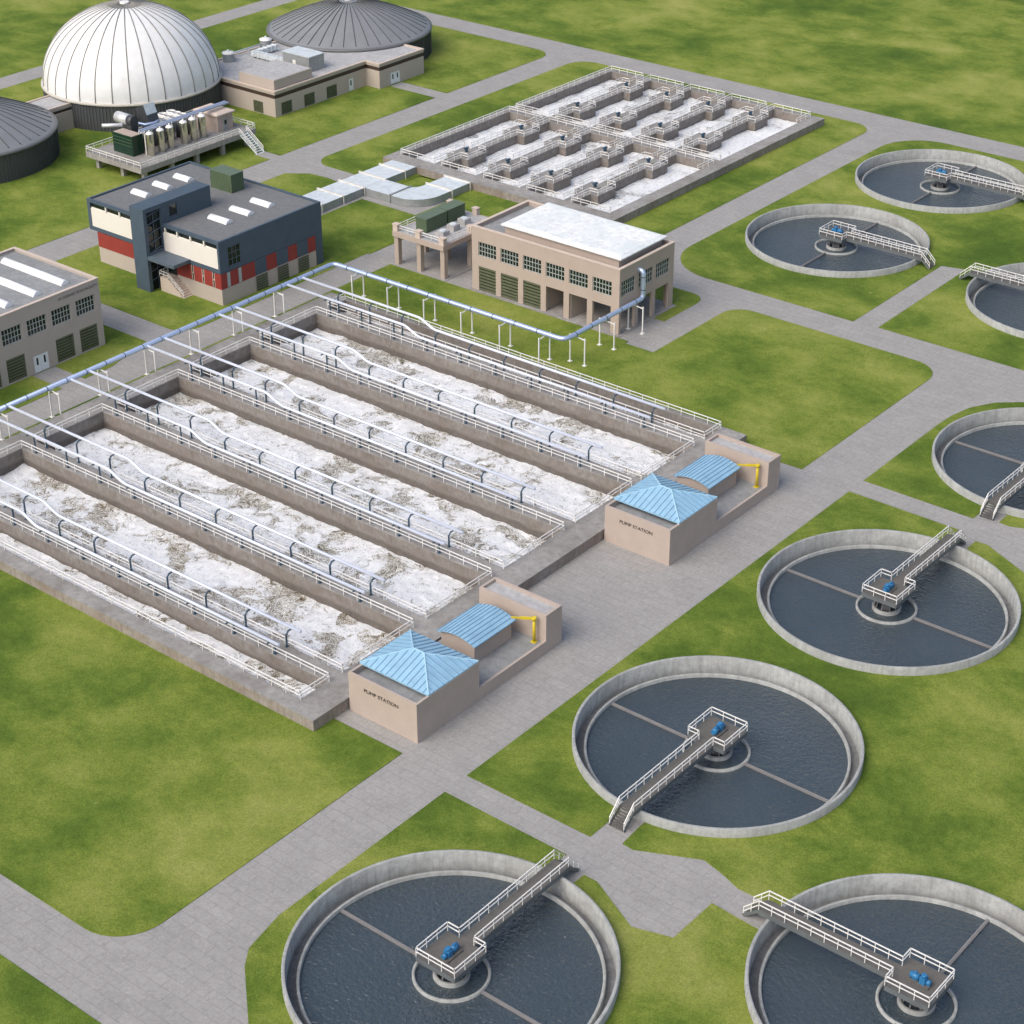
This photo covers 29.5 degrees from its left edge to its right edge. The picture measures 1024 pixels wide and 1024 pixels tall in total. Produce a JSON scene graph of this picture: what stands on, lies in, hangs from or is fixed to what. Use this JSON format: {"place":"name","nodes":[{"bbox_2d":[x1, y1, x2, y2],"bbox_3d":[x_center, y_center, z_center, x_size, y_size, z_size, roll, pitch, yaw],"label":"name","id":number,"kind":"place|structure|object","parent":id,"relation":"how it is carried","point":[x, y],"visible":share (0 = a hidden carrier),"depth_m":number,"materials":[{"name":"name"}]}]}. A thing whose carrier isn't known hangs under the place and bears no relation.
{"place":"outdoors","nodes":[
{"label":"outdoors","id":0,"kind":"place"},
{"bbox_2d":[0,954,100,1023],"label":"lawn","id":1,"kind":"structure","parent":0,"point":[26,997],"depth_m":167.56,"materials":[{"name":"green plant"}]},
{"bbox_2d":[0,325,145,415],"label":"lawn","id":2,"kind":"structure","parent":0,"point":[117,342],"depth_m":278.46,"materials":[{"name":"green plant"}]},
{"bbox_2d":[55,173,416,329],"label":"lawn","id":3,"kind":"structure","parent":0,"point":[356,229],"depth_m":312.07,"materials":[{"name":"green plant"}]},
{"bbox_2d":[0,0,545,251],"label":"lawn","id":4,"kind":"structure","parent":0,"point":[47,204],"depth_m":369.26,"materials":[{"name":"green plant"}]},
{"bbox_2d":[0,264,932,936],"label":"lawn","id":5,"kind":"structure","parent":0,"point":[144,788],"depth_m":203.91,"materials":[{"name":"green plant"}]},
{"bbox_2d":[245,792,758,1023],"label":"lawn","id":6,"kind":"structure","parent":0,"point":[692,972],"depth_m":173.42,"materials":[{"name":"green plant"}]},
{"bbox_2d":[0,0,1023,1023],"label":"road","id":7,"kind":"structure","parent":0,"point":[186,963],"depth_m":223.44,"materials":[{"name":"concrete"}]},
{"bbox_2d":[0,97,59,183],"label":"digester tank","id":8,"kind":"object","parent":7,"relation":"on","point":[29,141],"visible":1,"depth_m":346.73,"materials":[{"name":"grey metal"}]},
{"bbox_2d":[26,95,73,132],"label":"link building","id":9,"kind":"structure","parent":7,"relation":"on","point":[61,111],"depth_m":366.06,"materials":[{"name":"paint"}]},
{"bbox_2d":[0,246,104,388],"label":"disinfection hall","id":10,"kind":"structure","parent":7,"relation":"on","point":[46,304],"depth_m":276.53,"materials":[{"name":"grey paint"}]},
{"bbox_2d":[41,0,221,131],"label":"digester tank","id":11,"kind":"object","parent":7,"relation":"on","point":[103,62],"visible":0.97,"depth_m":365.45,"materials":[{"name":"metal"}]},
{"bbox_2d":[86,115,263,177],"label":"equipment platform","id":12,"kind":"structure","parent":7,"relation":"on","point":[170,161],"depth_m":348.28,"materials":[{"name":"concrete"}]},
{"bbox_2d":[102,111,138,131],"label":"exhaust silencer","id":13,"kind":"object","parent":12,"relation":"on","point":[130,121],"visible":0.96,"depth_m":347.58,"materials":[{"name":"silver metal"}]},
{"bbox_2d":[112,128,143,156],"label":"generator enclosure","id":14,"kind":"object","parent":12,"relation":"on","point":[128,142],"visible":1,"depth_m":345.62,"materials":[{"name":"green metal"}]},
{"bbox_2d":[135,102,159,128],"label":"exhaust duct","id":15,"kind":"object","parent":12,"relation":"on","point":[148,114],"visible":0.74,"depth_m":350.56,"materials":[{"name":"metal"}]},
{"bbox_2d":[86,110,263,166],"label":"guard railing","id":16,"kind":"object","parent":12,"relation":"on","point":[250,143],"visible":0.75,"depth_m":349.56,"materials":[{"name":"metal"}]},
{"bbox_2d":[138,101,228,155],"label":"pipe rack","id":17,"kind":"object","parent":12,"relation":"on","point":[177,118],"visible":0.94,"depth_m":349.93,"materials":[{"name":"metal"}]},
{"bbox_2d":[193,103,234,132],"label":"equipment hut","id":18,"kind":"object","parent":12,"relation":"on","point":[219,119],"visible":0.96,"depth_m":356.67,"materials":[{"name":"beige paint"}]},
{"bbox_2d":[86,161,323,305],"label":"office building","id":19,"kind":"structure","parent":7,"relation":"on","point":[192,229],"depth_m":300.59,"materials":[{"name":"paint"}]},
{"bbox_2d":[209,164,243,192],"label":"rooftop unit","id":20,"kind":"object","parent":19,"relation":"on","point":[226,178],"visible":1,"depth_m":309.96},
{"bbox_2d":[218,41,423,116],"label":"control building","id":21,"kind":"structure","parent":7,"relation":"on","point":[248,80],"depth_m":381.57,"materials":[{"name":"paint"}]},
{"bbox_2d":[251,44,324,71],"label":"rooftop unit","id":22,"kind":"object","parent":21,"relation":"on","point":[307,57],"visible":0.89,"depth_m":383.66,"materials":[{"name":"white paint"}]},
{"bbox_2d":[0,262,645,440],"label":"air main pipe","id":23,"kind":"object","parent":7,"relation":"on","point":[363,273],"visible":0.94,"depth_m":280.76,"materials":[{"name":"metal"}]},
{"bbox_2d":[266,0,431,59],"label":"digester tank","id":24,"kind":"object","parent":7,"relation":"on","point":[342,26],"visible":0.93,"depth_m":399.94,"materials":[{"name":"grey metal"}]},
{"bbox_2d":[0,292,746,730],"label":"aeration basin","id":25,"kind":"object","parent":7,"relation":"on","point":[322,704],"visible":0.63,"depth_m":247.20,"materials":[{"name":"concrete"}]},
{"bbox_2d":[0,500,280,654],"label":"air branch pipe","id":26,"kind":"object","parent":25,"relation":"on","point":[82,549],"visible":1,"depth_m":221.48,"materials":[{"name":"white metal"}]},
{"bbox_2d":[0,479,301,647],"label":"air branch pipe","id":27,"kind":"object","parent":25,"relation":"on","point":[98,535],"visible":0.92,"depth_m":223.95,"materials":[{"name":"white metal"}]},
{"bbox_2d":[0,532,314,697],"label":"water","id":28,"kind":"structure","parent":25,"relation":"in","point":[214,643],"depth_m":221.33,"materials":[{"name":"white liquid"}]},
{"bbox_2d":[0,511,329,699],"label":"guard railing","id":29,"kind":"object","parent":25,"relation":"on","point":[215,652],"visible":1,"depth_m":217.51,"materials":[{"name":"metal"}]},
{"bbox_2d":[0,419,365,602],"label":"air branch pipe","id":30,"kind":"object","parent":25,"relation":"on","point":[169,504],"visible":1,"depth_m":234.57,"materials":[{"name":"white metal"}]},
{"bbox_2d":[9,405,385,595],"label":"air branch pipe","id":31,"kind":"object","parent":25,"relation":"on","point":[135,465],"visible":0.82,"depth_m":236.89,"materials":[{"name":"white metal"}]},
{"bbox_2d":[0,463,395,670],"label":"water","id":32,"kind":"structure","parent":25,"relation":"in","point":[335,634],"depth_m":231.36,"materials":[{"name":"white liquid"}]},
{"bbox_2d":[0,440,413,672],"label":"guard railing","id":33,"kind":"object","parent":25,"relation":"on","point":[189,520],"visible":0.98,"depth_m":225.50,"materials":[{"name":"metal"}]},
{"bbox_2d":[70,378,445,553],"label":"air branch pipe","id":34,"kind":"object","parent":25,"relation":"on","point":[394,523],"visible":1,"depth_m":244.01,"materials":[{"name":"white metal"}]},
{"bbox_2d":[35,403,491,618],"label":"guard railing","id":35,"kind":"object","parent":25,"relation":"on","point":[294,488],"visible":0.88,"depth_m":236.18,"materials":[{"name":"metal"}]},
{"bbox_2d":[56,428,472,617],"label":"water","id":36,"kind":"structure","parent":25,"relation":"in","point":[416,584],"depth_m":240.85,"materials":[{"name":"white liquid"}]},
{"bbox_2d":[89,370,463,547],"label":"air branch pipe","id":37,"kind":"object","parent":25,"relation":"on","point":[299,465],"visible":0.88,"depth_m":246.11,"materials":[{"name":"white metal"}]},
{"bbox_2d":[147,345,518,508],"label":"air branch pipe","id":38,"kind":"object","parent":25,"relation":"on","point":[434,466],"visible":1,"depth_m":253.48,"materials":[{"name":"white metal"}]},
{"bbox_2d":[135,392,545,567],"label":"water","id":39,"kind":"structure","parent":25,"relation":"in","point":[499,540],"depth_m":250.19,"materials":[{"name":"white liquid"}]},
{"bbox_2d":[116,369,564,568],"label":"guard railing","id":40,"kind":"object","parent":25,"relation":"on","point":[434,535],"visible":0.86,"depth_m":245.52,"materials":[{"name":"metal"}]},
{"bbox_2d":[165,337,535,502],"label":"air branch pipe","id":41,"kind":"object","parent":25,"relation":"on","point":[525,485],"visible":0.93,"depth_m":255.46,"materials":[{"name":"white metal"}]},
{"bbox_2d":[219,313,586,466],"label":"air branch pipe","id":42,"kind":"object","parent":25,"relation":"on","point":[499,425],"visible":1,"depth_m":262.63,"materials":[{"name":"white metal"}]},
{"bbox_2d":[189,336,631,522],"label":"guard railing","id":43,"kind":"object","parent":25,"relation":"on","point":[415,401],"visible":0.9,"depth_m":255.33,"materials":[{"name":"metal"}]},
{"bbox_2d":[211,359,612,521],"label":"water","id":44,"kind":"structure","parent":25,"relation":"in","point":[557,491],"depth_m":259.60,"materials":[{"name":"white liquid"}]},
{"bbox_2d":[235,306,602,461],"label":"air branch pipe","id":45,"kind":"object","parent":25,"relation":"on","point":[429,384],"visible":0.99,"depth_m":265.32,"materials":[{"name":"white metal"}]},
{"bbox_2d":[287,284,650,427],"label":"air branch pipe","id":46,"kind":"object","parent":25,"relation":"on","point":[644,416],"visible":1,"depth_m":272.57,"materials":[{"name":"white metal"}]},
{"bbox_2d":[259,306,694,479],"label":"guard railing","id":47,"kind":"object","parent":25,"relation":"on","point":[564,396],"visible":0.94,"depth_m":265.51,"materials":[{"name":"metal"}]},
{"bbox_2d":[280,328,675,478],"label":"water","id":48,"kind":"structure","parent":25,"relation":"in","point":[631,454],"depth_m":269.12,"materials":[{"name":"white liquid"}]},
{"bbox_2d":[303,277,665,422],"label":"air branch pipe","id":49,"kind":"object","parent":25,"relation":"on","point":[655,406],"visible":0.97,"depth_m":274.45,"materials":[{"name":"white metal"}]},
{"bbox_2d":[327,293,721,439],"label":"guard railing","id":50,"kind":"object","parent":25,"relation":"on","point":[629,393],"visible":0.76,"depth_m":270.91,"materials":[{"name":"metal"}]},
{"bbox_2d":[367,199,487,281],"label":"raised terrace","id":51,"kind":"structure","parent":7,"relation":"on","point":[443,258],"depth_m":308.30,"materials":[{"name":"beige paint"}]},
{"bbox_2d":[415,207,446,232],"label":"equipment cabinet","id":52,"kind":"object","parent":51,"relation":"on","point":[433,219],"visible":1,"depth_m":306.68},
{"bbox_2d":[437,199,465,223],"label":"equipment cabinet","id":53,"kind":"object","parent":51,"relation":"on","point":[454,208],"visible":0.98,"depth_m":310.20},
{"bbox_2d":[281,849,620,1023],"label":"clarifier","id":54,"kind":"object","parent":7,"relation":"on","point":[322,910],"visible":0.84,"depth_m":178.32,"materials":[{"name":"concrete"}]},
{"bbox_2d":[300,875,602,1023],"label":"water","id":55,"kind":"structure","parent":54,"relation":"in","point":[543,957],"depth_m":172.84,"materials":[{"name":"liquid"}]},
{"bbox_2d":[415,850,578,982],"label":"access bridge","id":56,"kind":"structure","parent":54,"relation":"on","point":[470,941],"depth_m":173.12,"materials":[{"name":"metal"}]},
{"bbox_2d":[348,577,561,743],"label":"pump station","id":57,"kind":"object","parent":7,"relation":"on","point":[413,686],"visible":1,"depth_m":204.67,"materials":[{"name":"paint"}]},
{"bbox_2d":[469,200,675,337],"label":"blower hall","id":58,"kind":"structure","parent":7,"relation":"on","point":[573,266],"depth_m":291.23,"materials":[{"name":"beige paint"}]},
{"bbox_2d":[383,68,824,222],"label":"treatment basin","id":59,"kind":"object","parent":7,"relation":"on","point":[706,173],"visible":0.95,"depth_m":356.09,"materials":[{"name":"concrete"}]},
{"bbox_2d":[400,106,542,163],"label":"guard railing","id":60,"kind":"object","parent":59,"relation":"on","point":[509,108],"visible":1,"depth_m":358.19,"materials":[{"name":"metal"}]},
{"bbox_2d":[416,120,527,162],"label":"water","id":61,"kind":"structure","parent":59,"relation":"in","point":[471,139],"depth_m":362.01,"materials":[{"name":"white liquid"}]},
{"bbox_2d":[456,130,567,174],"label":"water","id":62,"kind":"structure","parent":59,"relation":"in","point":[514,148],"depth_m":356.75,"materials":[{"name":"white liquid"}]},
{"bbox_2d":[441,116,583,175],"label":"guard railing","id":63,"kind":"object","parent":59,"relation":"on","point":[534,123],"visible":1,"depth_m":353.03,"materials":[{"name":"metal"}]},
{"bbox_2d":[483,126,625,187],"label":"guard railing","id":64,"kind":"object","parent":59,"relation":"on","point":[502,166],"visible":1,"depth_m":347.01,"materials":[{"name":"metal"}]},
{"bbox_2d":[498,141,611,186],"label":"water","id":65,"kind":"structure","parent":59,"relation":"in","point":[557,159],"depth_m":351.42,"materials":[{"name":"white liquid"}]},
{"bbox_2d":[516,66,643,114],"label":"guard railing","id":66,"kind":"object","parent":59,"relation":"on","point":[610,85],"visible":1,"depth_m":380.60,"materials":[{"name":"metal"}]},
{"bbox_2d":[533,80,628,115],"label":"water","id":67,"kind":"structure","parent":59,"relation":"in","point":[585,93],"depth_m":384.55,"materials":[{"name":"white liquid"}]},
{"bbox_2d":[541,152,653,199],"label":"water","id":68,"kind":"structure","parent":59,"relation":"in","point":[600,171],"depth_m":346.38,"materials":[{"name":"white liquid"}]},
{"bbox_2d":[526,137,668,199],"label":"guard railing","id":69,"kind":"object","parent":59,"relation":"on","point":[569,169],"visible":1,"depth_m":342.32,"materials":[{"name":"metal"}]},
{"bbox_2d":[571,89,660,126],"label":"water","id":70,"kind":"structure","parent":59,"relation":"in","point":[623,103],"depth_m":379.31,"materials":[{"name":"white liquid"}]},
{"bbox_2d":[555,75,683,124],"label":"guard railing","id":71,"kind":"object","parent":59,"relation":"on","point":[622,110],"visible":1,"depth_m":375.49,"materials":[{"name":"metal"}]},
{"bbox_2d":[585,163,699,212],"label":"water","id":72,"kind":"structure","parent":59,"relation":"in","point":[634,191],"depth_m":340.62,"materials":[{"name":"white liquid"}]},
{"bbox_2d":[571,148,713,212],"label":"guard railing","id":73,"kind":"object","parent":59,"relation":"on","point":[590,204],"visible":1,"depth_m":341.44,"materials":[{"name":"metal"}]},
{"bbox_2d":[611,97,702,137],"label":"water","id":74,"kind":"structure","parent":59,"relation":"in","point":[667,113],"depth_m":373.92,"materials":[{"name":"white liquid"}]},
{"bbox_2d":[597,84,724,135],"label":"guard railing","id":75,"kind":"object","parent":59,"relation":"on","point":[664,120],"visible":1,"depth_m":369.55,"materials":[{"name":"metal"}]},
{"bbox_2d":[639,93,766,146],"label":"guard railing","id":76,"kind":"object","parent":59,"relation":"on","point":[702,127],"visible":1,"depth_m":364.43,"materials":[{"name":"metal"}]},
{"bbox_2d":[654,108,753,148],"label":"water","id":77,"kind":"structure","parent":59,"relation":"in","point":[704,123],"depth_m":368.58,"materials":[{"name":"white liquid"}]},
{"bbox_2d":[697,117,796,159],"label":"water","id":78,"kind":"structure","parent":59,"relation":"in","point":[737,143],"depth_m":363.01,"materials":[{"name":"white liquid"}]},
{"bbox_2d":[604,433,780,565],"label":"pump station","id":79,"kind":"object","parent":7,"relation":"on","point":[703,498],"visible":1,"depth_m":234.24,"materials":[{"name":"paint"}]},
{"bbox_2d":[572,655,864,837],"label":"clarifier","id":80,"kind":"object","parent":7,"relation":"on","point":[833,710],"visible":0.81,"depth_m":204.57,"materials":[{"name":"concrete"}]},
{"bbox_2d":[608,706,747,832],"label":"access bridge","id":81,"kind":"structure","parent":80,"relation":"on","point":[668,775],"depth_m":194.14,"materials":[{"name":"metal"}]},
{"bbox_2d":[586,677,847,827],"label":"water","id":82,"kind":"structure","parent":80,"relation":"in","point":[793,740],"depth_m":199.58,"materials":[{"name":"liquid"}]},
{"bbox_2d":[745,204,929,277],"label":"clarifier","id":83,"kind":"object","parent":7,"relation":"on","point":[916,234],"visible":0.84,"depth_m":323.50,"materials":[{"name":"concrete"}]},
{"bbox_2d":[754,217,918,270],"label":"water","id":84,"kind":"structure","parent":83,"relation":"in","point":[792,242],"depth_m":318.40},
{"bbox_2d":[819,220,934,269],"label":"access bridge","id":85,"kind":"structure","parent":83,"relation":"on","point":[849,236],"depth_m":312.47,"materials":[{"name":"metal"}]},
{"bbox_2d":[744,873,1023,1023],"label":"clarifier","id":86,"kind":"object","parent":7,"relation":"on","point":[987,907],"visible":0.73,"depth_m":178.48,"materials":[{"name":"concrete"}]},
{"bbox_2d":[742,890,955,1011],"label":"access bridge","id":87,"kind":"structure","parent":86,"relation":"on","point":[896,984],"depth_m":169.86,"materials":[{"name":"metal"}]},
{"bbox_2d":[761,899,1023,1023],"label":"water","id":88,"kind":"structure","parent":86,"relation":"in","point":[805,981],"depth_m":172.10,"materials":[{"name":"liquid"}]},
{"bbox_2d":[757,529,1020,675],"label":"clarifier","id":89,"kind":"object","parent":7,"relation":"on","point":[990,576],"visible":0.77,"depth_m":227.11,"materials":[{"name":"concrete"}]},
{"bbox_2d":[770,548,1005,666],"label":"water","id":90,"kind":"structure","parent":89,"relation":"in","point":[948,596],"depth_m":222.57,"materials":[{"name":"liquid"}]},
{"bbox_2d":[861,525,966,608],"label":"access bridge","id":91,"kind":"structure","parent":89,"relation":"on","point":[904,579],"depth_m":224.54,"materials":[{"name":"metal"}]},
{"bbox_2d":[855,149,1023,213],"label":"clarifier","id":92,"kind":"object","parent":7,"relation":"on","point":[1012,174],"visible":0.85,"depth_m":347.42,"materials":[{"name":"concrete"}]},
{"bbox_2d":[863,162,1017,206],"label":"water","id":93,"kind":"structure","parent":92,"relation":"in","point":[901,181],"depth_m":342.11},
{"bbox_2d":[924,162,1023,199],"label":"access bridge","id":94,"kind":"structure","parent":92,"relation":"on","point":[951,176],"depth_m":336.88,"materials":[{"name":"metal"}]},
{"bbox_2d":[932,407,1023,518],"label":"clarifier","id":95,"kind":"object","parent":7,"relation":"on","point":[948,436],"visible":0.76,"depth_m":258.99,"materials":[{"name":"concrete"}]},
{"bbox_2d":[943,425,1023,509],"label":"water","id":96,"kind":"structure","parent":95,"relation":"in","point":[980,473],"depth_m":254.14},
{"bbox_2d":[979,464,1023,520],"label":"access bridge","id":97,"kind":"structure","parent":95,"relation":"on","point":[1005,494],"depth_m":241.11,"materials":[{"name":"metal"}]},
{"bbox_2d":[965,263,1023,337],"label":"clarifier","id":98,"kind":"object","parent":7,"relation":"on","point":[975,287],"visible":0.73,"depth_m":300.91,"materials":[{"name":"concrete"}]},
{"bbox_2d":[959,263,1023,289],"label":"access bridge","id":99,"kind":"structure","parent":98,"relation":"on","point":[1002,280],"depth_m":300.37,"materials":[{"name":"metal"}]},
{"bbox_2d":[975,277,1023,330],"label":"water","id":100,"kind":"structure","parent":98,"relation":"in","point":[1001,303],"depth_m":297.66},
{"bbox_2d":[0,0,1023,146],"bbox_3d":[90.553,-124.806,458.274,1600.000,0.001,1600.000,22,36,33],"label":"ground","id":101,"kind":"structure","parent":0,"point":[955,65],"depth_m":417.18,"materials":[{"name":"green plant"}]},
{"bbox_2d":[321,62,866,234],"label":"lawn","id":102,"kind":"structure","parent":0,"point":[831,133],"depth_m":355.95,"materials":[{"name":"green plant"}]},
{"bbox_2d":[303,160,470,212],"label":"covered channel","id":103,"kind":"object","parent":102,"relation":"on","point":[383,178],"visible":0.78,"depth_m":335.87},
{"bbox_2d":[646,285,699,320],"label":"lawn","id":104,"kind":"structure","parent":0,"point":[682,300],"depth_m":297.19,"materials":[{"name":"green plant"}]},
{"bbox_2d":[467,491,1023,910],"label":"lawn","id":105,"kind":"structure","parent":0,"point":[937,791],"depth_m":196.08,"materials":[{"name":"green plant"}]},
{"bbox_2d":[680,140,1023,369],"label":"lawn","id":106,"kind":"structure","parent":0,"point":[943,315],"depth_m":308.05,"materials":[{"name":"green plant"}]},
{"bbox_2d":[864,402,1023,527],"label":"lawn","id":107,"kind":"structure","parent":0,"point":[909,471],"depth_m":248.43,"materials":[{"name":"green plant"}]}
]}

